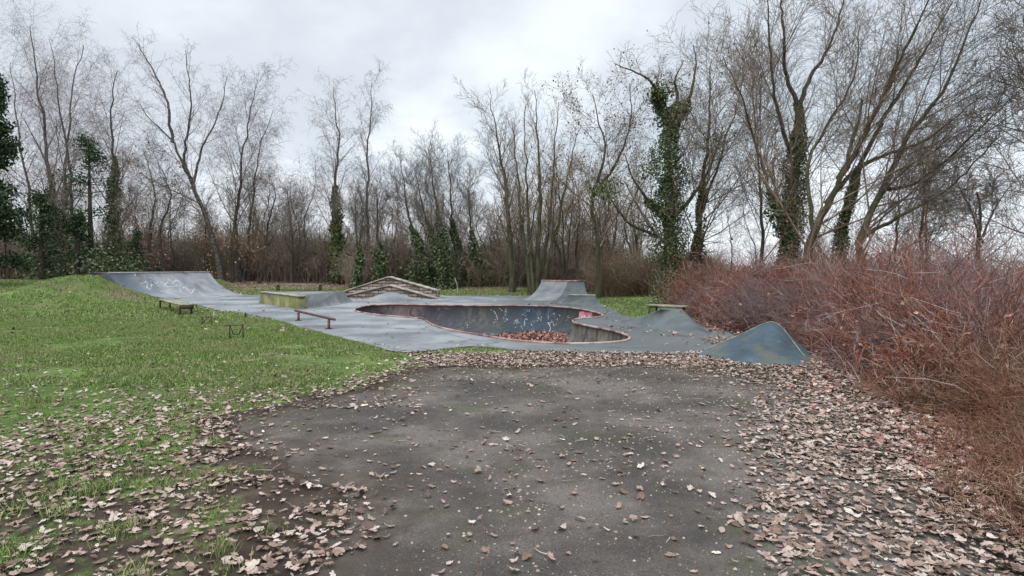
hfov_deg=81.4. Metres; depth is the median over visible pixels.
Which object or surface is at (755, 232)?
slender tree
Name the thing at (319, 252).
slender tree
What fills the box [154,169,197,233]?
slender tree
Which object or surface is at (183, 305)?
park bench
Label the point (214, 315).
bench frame
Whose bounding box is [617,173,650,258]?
slender tree
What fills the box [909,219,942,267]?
slender tree
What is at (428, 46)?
sky
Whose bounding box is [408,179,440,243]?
slender tree
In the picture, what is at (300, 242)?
slender tree
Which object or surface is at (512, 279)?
ash tree
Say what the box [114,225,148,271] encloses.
holly bush
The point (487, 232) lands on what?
slender tree
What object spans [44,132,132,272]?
pine tree
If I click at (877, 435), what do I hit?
fallen leaves
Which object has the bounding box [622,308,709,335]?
bank ramp
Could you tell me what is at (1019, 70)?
bare tree
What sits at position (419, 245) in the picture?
ivy clad tree
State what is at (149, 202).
bare tree
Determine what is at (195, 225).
slender tree
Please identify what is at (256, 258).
slender tree
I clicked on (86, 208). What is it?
slender tree
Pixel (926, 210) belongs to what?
slender tree
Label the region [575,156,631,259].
slender tree
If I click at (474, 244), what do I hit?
ivy clad tree
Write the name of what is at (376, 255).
ivy clad tree
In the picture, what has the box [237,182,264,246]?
slender tree
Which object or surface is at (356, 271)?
ivy clad tree
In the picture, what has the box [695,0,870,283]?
ivy clad tree
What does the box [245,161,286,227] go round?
slender tree
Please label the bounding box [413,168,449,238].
slender tree
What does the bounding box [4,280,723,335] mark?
fallen leaves
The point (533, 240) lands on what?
slender tree
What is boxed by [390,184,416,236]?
slender tree
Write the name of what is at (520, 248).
slender tree
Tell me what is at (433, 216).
slender tree
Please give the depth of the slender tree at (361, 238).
45.36 m
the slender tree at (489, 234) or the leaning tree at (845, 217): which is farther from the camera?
the slender tree at (489, 234)
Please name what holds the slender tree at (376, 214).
on the ground at (302, 498)
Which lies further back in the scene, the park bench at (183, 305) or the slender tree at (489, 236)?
the slender tree at (489, 236)
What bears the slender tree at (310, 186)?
on the ground at (302, 498)
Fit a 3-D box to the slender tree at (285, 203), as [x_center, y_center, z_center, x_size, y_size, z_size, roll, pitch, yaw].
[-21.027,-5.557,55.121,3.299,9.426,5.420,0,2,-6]
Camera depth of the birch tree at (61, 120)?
48.80 m
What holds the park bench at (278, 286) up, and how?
on the ground at (302, 498)
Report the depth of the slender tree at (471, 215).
66.67 m
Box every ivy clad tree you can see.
[45,42,175,272]
[332,178,385,287]
[341,167,405,281]
[374,140,439,286]
[384,152,449,289]
[403,133,488,286]
[407,117,459,289]
[433,158,496,286]
[581,37,736,304]
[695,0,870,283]
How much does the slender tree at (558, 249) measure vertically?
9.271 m
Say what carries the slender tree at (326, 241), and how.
on the ground at (302, 498)
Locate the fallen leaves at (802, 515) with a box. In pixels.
[0,364,1023,575]
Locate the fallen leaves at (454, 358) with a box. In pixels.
[0,335,930,414]
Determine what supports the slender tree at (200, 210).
on the ground at (302, 498)
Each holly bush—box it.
[52,205,104,274]
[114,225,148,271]
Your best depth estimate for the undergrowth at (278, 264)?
47.91 m
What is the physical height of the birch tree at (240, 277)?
18.532 m
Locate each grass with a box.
[0,274,661,321]
[0,317,512,387]
[0,386,327,575]
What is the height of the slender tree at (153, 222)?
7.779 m
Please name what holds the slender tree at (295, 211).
on the ground at (302, 498)
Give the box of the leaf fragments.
[0,349,1023,575]
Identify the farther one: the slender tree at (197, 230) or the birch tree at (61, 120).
the slender tree at (197, 230)
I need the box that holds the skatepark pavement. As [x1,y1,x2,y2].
[176,292,733,354]
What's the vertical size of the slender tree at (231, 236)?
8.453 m
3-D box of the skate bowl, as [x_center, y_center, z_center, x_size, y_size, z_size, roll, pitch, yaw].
[-0.062,1.412,20.672,8.055,1.043,15.609,-1,2,-33]
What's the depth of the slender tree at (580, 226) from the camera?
47.31 m
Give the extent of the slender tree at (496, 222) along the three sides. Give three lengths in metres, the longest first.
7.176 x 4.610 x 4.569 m
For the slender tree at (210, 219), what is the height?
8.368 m
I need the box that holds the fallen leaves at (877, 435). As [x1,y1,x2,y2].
[622,318,1023,540]
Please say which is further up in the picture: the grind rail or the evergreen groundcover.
the evergreen groundcover
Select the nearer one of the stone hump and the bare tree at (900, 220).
the bare tree at (900, 220)
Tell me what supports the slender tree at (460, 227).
on the ground at (302, 498)
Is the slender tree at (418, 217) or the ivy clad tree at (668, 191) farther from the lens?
the slender tree at (418, 217)
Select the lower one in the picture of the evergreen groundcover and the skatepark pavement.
the skatepark pavement
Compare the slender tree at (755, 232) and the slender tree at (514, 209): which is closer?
the slender tree at (755, 232)
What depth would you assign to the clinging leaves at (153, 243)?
45.33 m
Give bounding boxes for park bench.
[158,298,193,314]
[274,284,322,290]
[645,304,688,313]
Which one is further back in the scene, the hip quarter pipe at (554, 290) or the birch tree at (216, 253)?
the birch tree at (216, 253)
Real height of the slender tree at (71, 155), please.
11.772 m
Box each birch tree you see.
[0,0,161,275]
[0,17,142,247]
[94,25,245,280]
[169,55,298,281]
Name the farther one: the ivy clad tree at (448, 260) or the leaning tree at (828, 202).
the ivy clad tree at (448, 260)
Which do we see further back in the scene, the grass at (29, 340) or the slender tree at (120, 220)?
the slender tree at (120, 220)
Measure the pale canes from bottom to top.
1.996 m
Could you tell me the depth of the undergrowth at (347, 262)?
42.70 m
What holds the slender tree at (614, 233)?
on the ground at (302, 498)
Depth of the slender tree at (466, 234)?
54.01 m
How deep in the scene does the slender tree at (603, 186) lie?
44.20 m
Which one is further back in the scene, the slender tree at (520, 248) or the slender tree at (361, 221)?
the slender tree at (361, 221)
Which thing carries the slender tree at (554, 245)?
on the ground at (302, 498)
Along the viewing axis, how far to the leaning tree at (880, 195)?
17.04 m
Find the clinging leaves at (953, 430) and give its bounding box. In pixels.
[681,281,1021,527]
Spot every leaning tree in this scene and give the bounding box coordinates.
[699,0,1023,282]
[789,0,992,270]
[819,0,1023,273]
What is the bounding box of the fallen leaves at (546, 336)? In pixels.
[484,329,570,341]
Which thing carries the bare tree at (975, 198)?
on the ground at (302, 498)
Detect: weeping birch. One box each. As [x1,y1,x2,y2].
[281,72,371,283]
[331,55,394,281]
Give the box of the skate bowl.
[354,304,630,344]
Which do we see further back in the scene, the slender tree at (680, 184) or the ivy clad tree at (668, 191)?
the slender tree at (680, 184)
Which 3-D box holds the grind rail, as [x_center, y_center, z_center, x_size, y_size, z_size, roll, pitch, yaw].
[-5.732,0.934,17.107,0.222,0.399,4.036,-1,2,-34]
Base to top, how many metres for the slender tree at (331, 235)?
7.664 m
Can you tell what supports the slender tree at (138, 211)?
on the ground at (302, 498)
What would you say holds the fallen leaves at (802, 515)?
on the path
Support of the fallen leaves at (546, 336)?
on the skate bowl
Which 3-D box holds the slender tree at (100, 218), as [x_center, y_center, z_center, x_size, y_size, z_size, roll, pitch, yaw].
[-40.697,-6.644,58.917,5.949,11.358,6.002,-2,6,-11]
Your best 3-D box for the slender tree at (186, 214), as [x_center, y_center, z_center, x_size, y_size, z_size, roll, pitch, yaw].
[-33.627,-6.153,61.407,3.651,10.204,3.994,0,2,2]
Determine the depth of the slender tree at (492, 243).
43.66 m
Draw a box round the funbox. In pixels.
[259,291,353,308]
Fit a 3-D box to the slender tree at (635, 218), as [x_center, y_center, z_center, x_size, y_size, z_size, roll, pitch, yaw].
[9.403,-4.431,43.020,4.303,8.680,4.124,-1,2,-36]
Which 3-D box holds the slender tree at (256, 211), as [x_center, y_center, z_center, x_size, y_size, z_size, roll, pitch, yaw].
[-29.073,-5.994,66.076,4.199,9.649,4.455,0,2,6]
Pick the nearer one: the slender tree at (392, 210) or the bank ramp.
the bank ramp
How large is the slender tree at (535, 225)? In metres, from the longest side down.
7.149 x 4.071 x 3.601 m
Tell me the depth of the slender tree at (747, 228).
29.29 m
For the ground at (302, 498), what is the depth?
4.96 m
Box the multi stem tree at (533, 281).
[489,69,588,294]
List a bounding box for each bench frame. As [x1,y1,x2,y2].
[201,311,215,323]
[225,324,243,337]
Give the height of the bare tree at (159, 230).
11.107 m
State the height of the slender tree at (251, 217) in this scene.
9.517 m
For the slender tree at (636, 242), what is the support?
on the ground at (302, 498)
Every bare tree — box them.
[98,123,195,271]
[106,132,214,271]
[213,162,316,281]
[267,176,328,282]
[522,42,659,297]
[554,179,624,279]
[689,29,835,272]
[825,147,950,269]
[880,92,971,265]
[918,152,1023,276]
[944,0,1023,238]
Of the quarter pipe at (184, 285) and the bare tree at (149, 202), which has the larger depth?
the bare tree at (149, 202)
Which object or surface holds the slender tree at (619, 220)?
on the ground at (302, 498)
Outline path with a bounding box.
[237,366,1001,575]
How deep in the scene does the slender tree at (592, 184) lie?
55.85 m
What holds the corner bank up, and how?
on the ground at (302, 498)
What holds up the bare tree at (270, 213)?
on the ground at (302, 498)
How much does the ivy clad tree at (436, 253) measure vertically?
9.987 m
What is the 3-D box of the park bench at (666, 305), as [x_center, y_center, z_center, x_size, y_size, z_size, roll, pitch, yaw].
[4.702,0.803,18.135,0.428,0.585,1.301,-2,2,-40]
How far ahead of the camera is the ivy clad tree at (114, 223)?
46.71 m
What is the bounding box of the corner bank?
[697,321,813,365]
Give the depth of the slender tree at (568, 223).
54.81 m
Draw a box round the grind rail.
[294,310,335,328]
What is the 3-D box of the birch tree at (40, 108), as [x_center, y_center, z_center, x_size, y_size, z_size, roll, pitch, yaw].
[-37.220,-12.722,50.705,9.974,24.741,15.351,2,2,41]
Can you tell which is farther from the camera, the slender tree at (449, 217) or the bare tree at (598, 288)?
the slender tree at (449, 217)
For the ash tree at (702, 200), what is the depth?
26.11 m
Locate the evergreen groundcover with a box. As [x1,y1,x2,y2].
[10,231,515,286]
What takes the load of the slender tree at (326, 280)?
on the ground at (302, 498)
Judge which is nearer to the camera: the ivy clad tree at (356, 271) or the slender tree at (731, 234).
the slender tree at (731, 234)
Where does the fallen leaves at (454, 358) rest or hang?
on the ground at (302, 498)
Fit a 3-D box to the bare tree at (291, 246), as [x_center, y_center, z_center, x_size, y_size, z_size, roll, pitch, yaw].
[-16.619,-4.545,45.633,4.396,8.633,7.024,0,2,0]
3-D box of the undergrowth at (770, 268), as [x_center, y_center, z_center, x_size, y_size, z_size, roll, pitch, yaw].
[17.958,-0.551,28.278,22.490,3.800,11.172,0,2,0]
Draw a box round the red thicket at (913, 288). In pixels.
[645,187,1023,402]
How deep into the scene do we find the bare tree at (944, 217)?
23.02 m
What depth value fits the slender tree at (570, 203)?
55.82 m
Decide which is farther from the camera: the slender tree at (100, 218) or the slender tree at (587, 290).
the slender tree at (100, 218)
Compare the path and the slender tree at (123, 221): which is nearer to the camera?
the path
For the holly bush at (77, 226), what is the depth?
42.80 m
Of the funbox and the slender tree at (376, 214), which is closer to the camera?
the funbox
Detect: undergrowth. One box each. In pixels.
[0,205,375,282]
[315,222,650,287]
[563,228,741,296]
[683,251,1022,285]
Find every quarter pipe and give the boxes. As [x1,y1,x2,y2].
[89,271,243,298]
[523,280,586,300]
[560,294,603,306]
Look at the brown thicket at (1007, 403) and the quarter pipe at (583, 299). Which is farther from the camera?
the quarter pipe at (583, 299)
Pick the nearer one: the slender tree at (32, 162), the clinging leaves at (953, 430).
the clinging leaves at (953, 430)
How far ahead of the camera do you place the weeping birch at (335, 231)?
45.55 m
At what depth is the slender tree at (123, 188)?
49.69 m
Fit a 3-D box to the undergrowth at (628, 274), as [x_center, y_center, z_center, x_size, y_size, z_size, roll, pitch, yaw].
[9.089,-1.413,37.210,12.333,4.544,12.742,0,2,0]
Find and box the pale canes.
[724,280,1023,399]
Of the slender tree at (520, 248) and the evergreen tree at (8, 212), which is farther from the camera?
the slender tree at (520, 248)
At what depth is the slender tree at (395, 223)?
50.51 m
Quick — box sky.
[0,0,1023,270]
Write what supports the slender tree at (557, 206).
on the ground at (302, 498)
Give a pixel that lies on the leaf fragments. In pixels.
(680, 564)
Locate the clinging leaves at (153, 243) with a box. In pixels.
[106,214,409,276]
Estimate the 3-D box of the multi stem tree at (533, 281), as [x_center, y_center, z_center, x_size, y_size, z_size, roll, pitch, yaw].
[1.617,-6.589,35.656,5.813,14.366,4.432,-1,2,-37]
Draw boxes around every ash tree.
[454,79,529,292]
[621,0,818,284]
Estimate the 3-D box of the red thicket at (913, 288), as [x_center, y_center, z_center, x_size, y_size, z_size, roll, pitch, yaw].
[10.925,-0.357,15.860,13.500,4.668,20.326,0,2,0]
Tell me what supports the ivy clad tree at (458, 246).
on the ground at (302, 498)
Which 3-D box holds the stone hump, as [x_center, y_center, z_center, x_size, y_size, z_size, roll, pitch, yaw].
[-6.573,0.035,32.434,6.048,1.340,1.315,0,2,11]
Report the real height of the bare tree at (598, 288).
13.529 m
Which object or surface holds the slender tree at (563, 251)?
on the ground at (302, 498)
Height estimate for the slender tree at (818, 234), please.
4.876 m
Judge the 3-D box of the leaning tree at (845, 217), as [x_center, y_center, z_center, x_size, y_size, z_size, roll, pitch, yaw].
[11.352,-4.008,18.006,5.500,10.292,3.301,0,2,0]
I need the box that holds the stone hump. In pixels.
[344,276,442,298]
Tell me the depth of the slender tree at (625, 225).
42.56 m
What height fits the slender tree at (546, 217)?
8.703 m
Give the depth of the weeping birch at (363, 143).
46.12 m
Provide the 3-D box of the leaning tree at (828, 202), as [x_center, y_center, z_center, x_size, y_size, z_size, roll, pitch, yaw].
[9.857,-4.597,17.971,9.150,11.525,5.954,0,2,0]
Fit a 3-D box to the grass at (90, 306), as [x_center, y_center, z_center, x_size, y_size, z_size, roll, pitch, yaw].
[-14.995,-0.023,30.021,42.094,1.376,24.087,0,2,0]
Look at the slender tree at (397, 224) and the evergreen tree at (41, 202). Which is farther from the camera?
the slender tree at (397, 224)
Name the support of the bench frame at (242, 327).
on the ground at (302, 498)
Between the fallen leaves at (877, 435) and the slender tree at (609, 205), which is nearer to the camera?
the fallen leaves at (877, 435)
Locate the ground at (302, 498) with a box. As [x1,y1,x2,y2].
[0,276,1023,575]
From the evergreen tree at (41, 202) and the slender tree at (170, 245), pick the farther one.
the slender tree at (170, 245)
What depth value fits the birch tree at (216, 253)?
44.61 m
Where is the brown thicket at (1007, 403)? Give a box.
[848,269,1023,567]
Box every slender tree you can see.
[0,174,32,278]
[9,131,91,273]
[15,139,98,276]
[20,185,69,278]
[74,188,100,232]
[79,174,129,245]
[91,172,138,250]
[94,139,151,252]
[97,171,147,271]
[124,179,158,236]
[127,180,175,271]
[148,208,180,247]
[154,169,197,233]
[155,167,186,271]
[167,186,200,240]
[182,198,224,240]
[187,190,217,240]
[188,213,203,239]
[190,196,227,235]
[191,183,220,272]
[193,204,223,238]
[210,175,255,282]
[229,203,279,283]
[237,173,267,278]
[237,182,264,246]
[240,194,268,227]
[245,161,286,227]
[269,176,316,259]
[273,169,320,282]
[273,177,301,277]
[284,149,331,278]
[305,191,358,280]
[310,221,328,283]
[313,220,348,282]
[318,238,329,281]
[345,189,379,243]
[350,225,373,259]
[364,183,394,242]
[370,184,406,237]
[374,193,409,246]
[381,196,407,251]
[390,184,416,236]
[392,195,437,250]
[392,220,412,271]
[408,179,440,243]
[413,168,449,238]
[413,179,453,248]
[419,175,469,254]
[448,198,475,251]
[458,221,475,246]
[459,191,483,240]
[463,186,519,285]
[469,201,519,283]
[477,163,516,282]
[478,218,504,280]
[479,200,517,249]
[480,202,496,284]
[488,141,568,286]
[490,184,531,286]
[491,164,544,249]
[512,193,561,272]
[525,149,590,279]
[530,185,559,262]
[536,163,576,276]
[539,129,583,279]
[544,179,569,243]
[544,200,586,247]
[559,144,629,291]
[562,159,574,239]
[566,190,591,239]
[570,142,629,282]
[570,155,605,235]
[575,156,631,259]
[582,173,630,243]
[588,158,638,258]
[599,186,625,245]
[608,140,643,257]
[609,207,650,259]
[612,169,663,257]
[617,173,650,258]
[652,145,693,241]
[713,188,752,263]
[726,193,777,265]
[732,216,772,265]
[802,202,831,267]
[900,125,957,267]
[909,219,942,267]
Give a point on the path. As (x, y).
(437, 529)
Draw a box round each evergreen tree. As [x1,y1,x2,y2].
[0,73,39,274]
[7,189,74,279]
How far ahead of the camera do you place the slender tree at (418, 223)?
49.95 m
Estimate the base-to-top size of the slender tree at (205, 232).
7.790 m
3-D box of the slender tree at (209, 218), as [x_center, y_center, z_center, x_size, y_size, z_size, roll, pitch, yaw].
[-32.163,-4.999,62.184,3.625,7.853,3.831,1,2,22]
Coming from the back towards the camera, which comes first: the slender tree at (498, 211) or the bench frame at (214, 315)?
the slender tree at (498, 211)
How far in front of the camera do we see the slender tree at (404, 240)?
45.05 m
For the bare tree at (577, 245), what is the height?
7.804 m
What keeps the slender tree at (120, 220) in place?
on the ground at (302, 498)
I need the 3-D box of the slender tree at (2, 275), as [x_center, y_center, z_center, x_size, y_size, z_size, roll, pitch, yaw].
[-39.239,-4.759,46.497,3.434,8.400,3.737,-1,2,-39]
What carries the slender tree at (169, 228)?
on the ground at (302, 498)
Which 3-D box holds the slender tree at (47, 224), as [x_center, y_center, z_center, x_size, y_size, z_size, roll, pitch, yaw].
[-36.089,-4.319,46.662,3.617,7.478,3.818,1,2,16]
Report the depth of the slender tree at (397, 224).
46.97 m
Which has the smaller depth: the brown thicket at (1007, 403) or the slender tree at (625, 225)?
the brown thicket at (1007, 403)
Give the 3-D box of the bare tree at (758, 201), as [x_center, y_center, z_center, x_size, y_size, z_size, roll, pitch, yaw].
[9.827,-4.685,23.943,5.534,11.255,4.481,1,2,16]

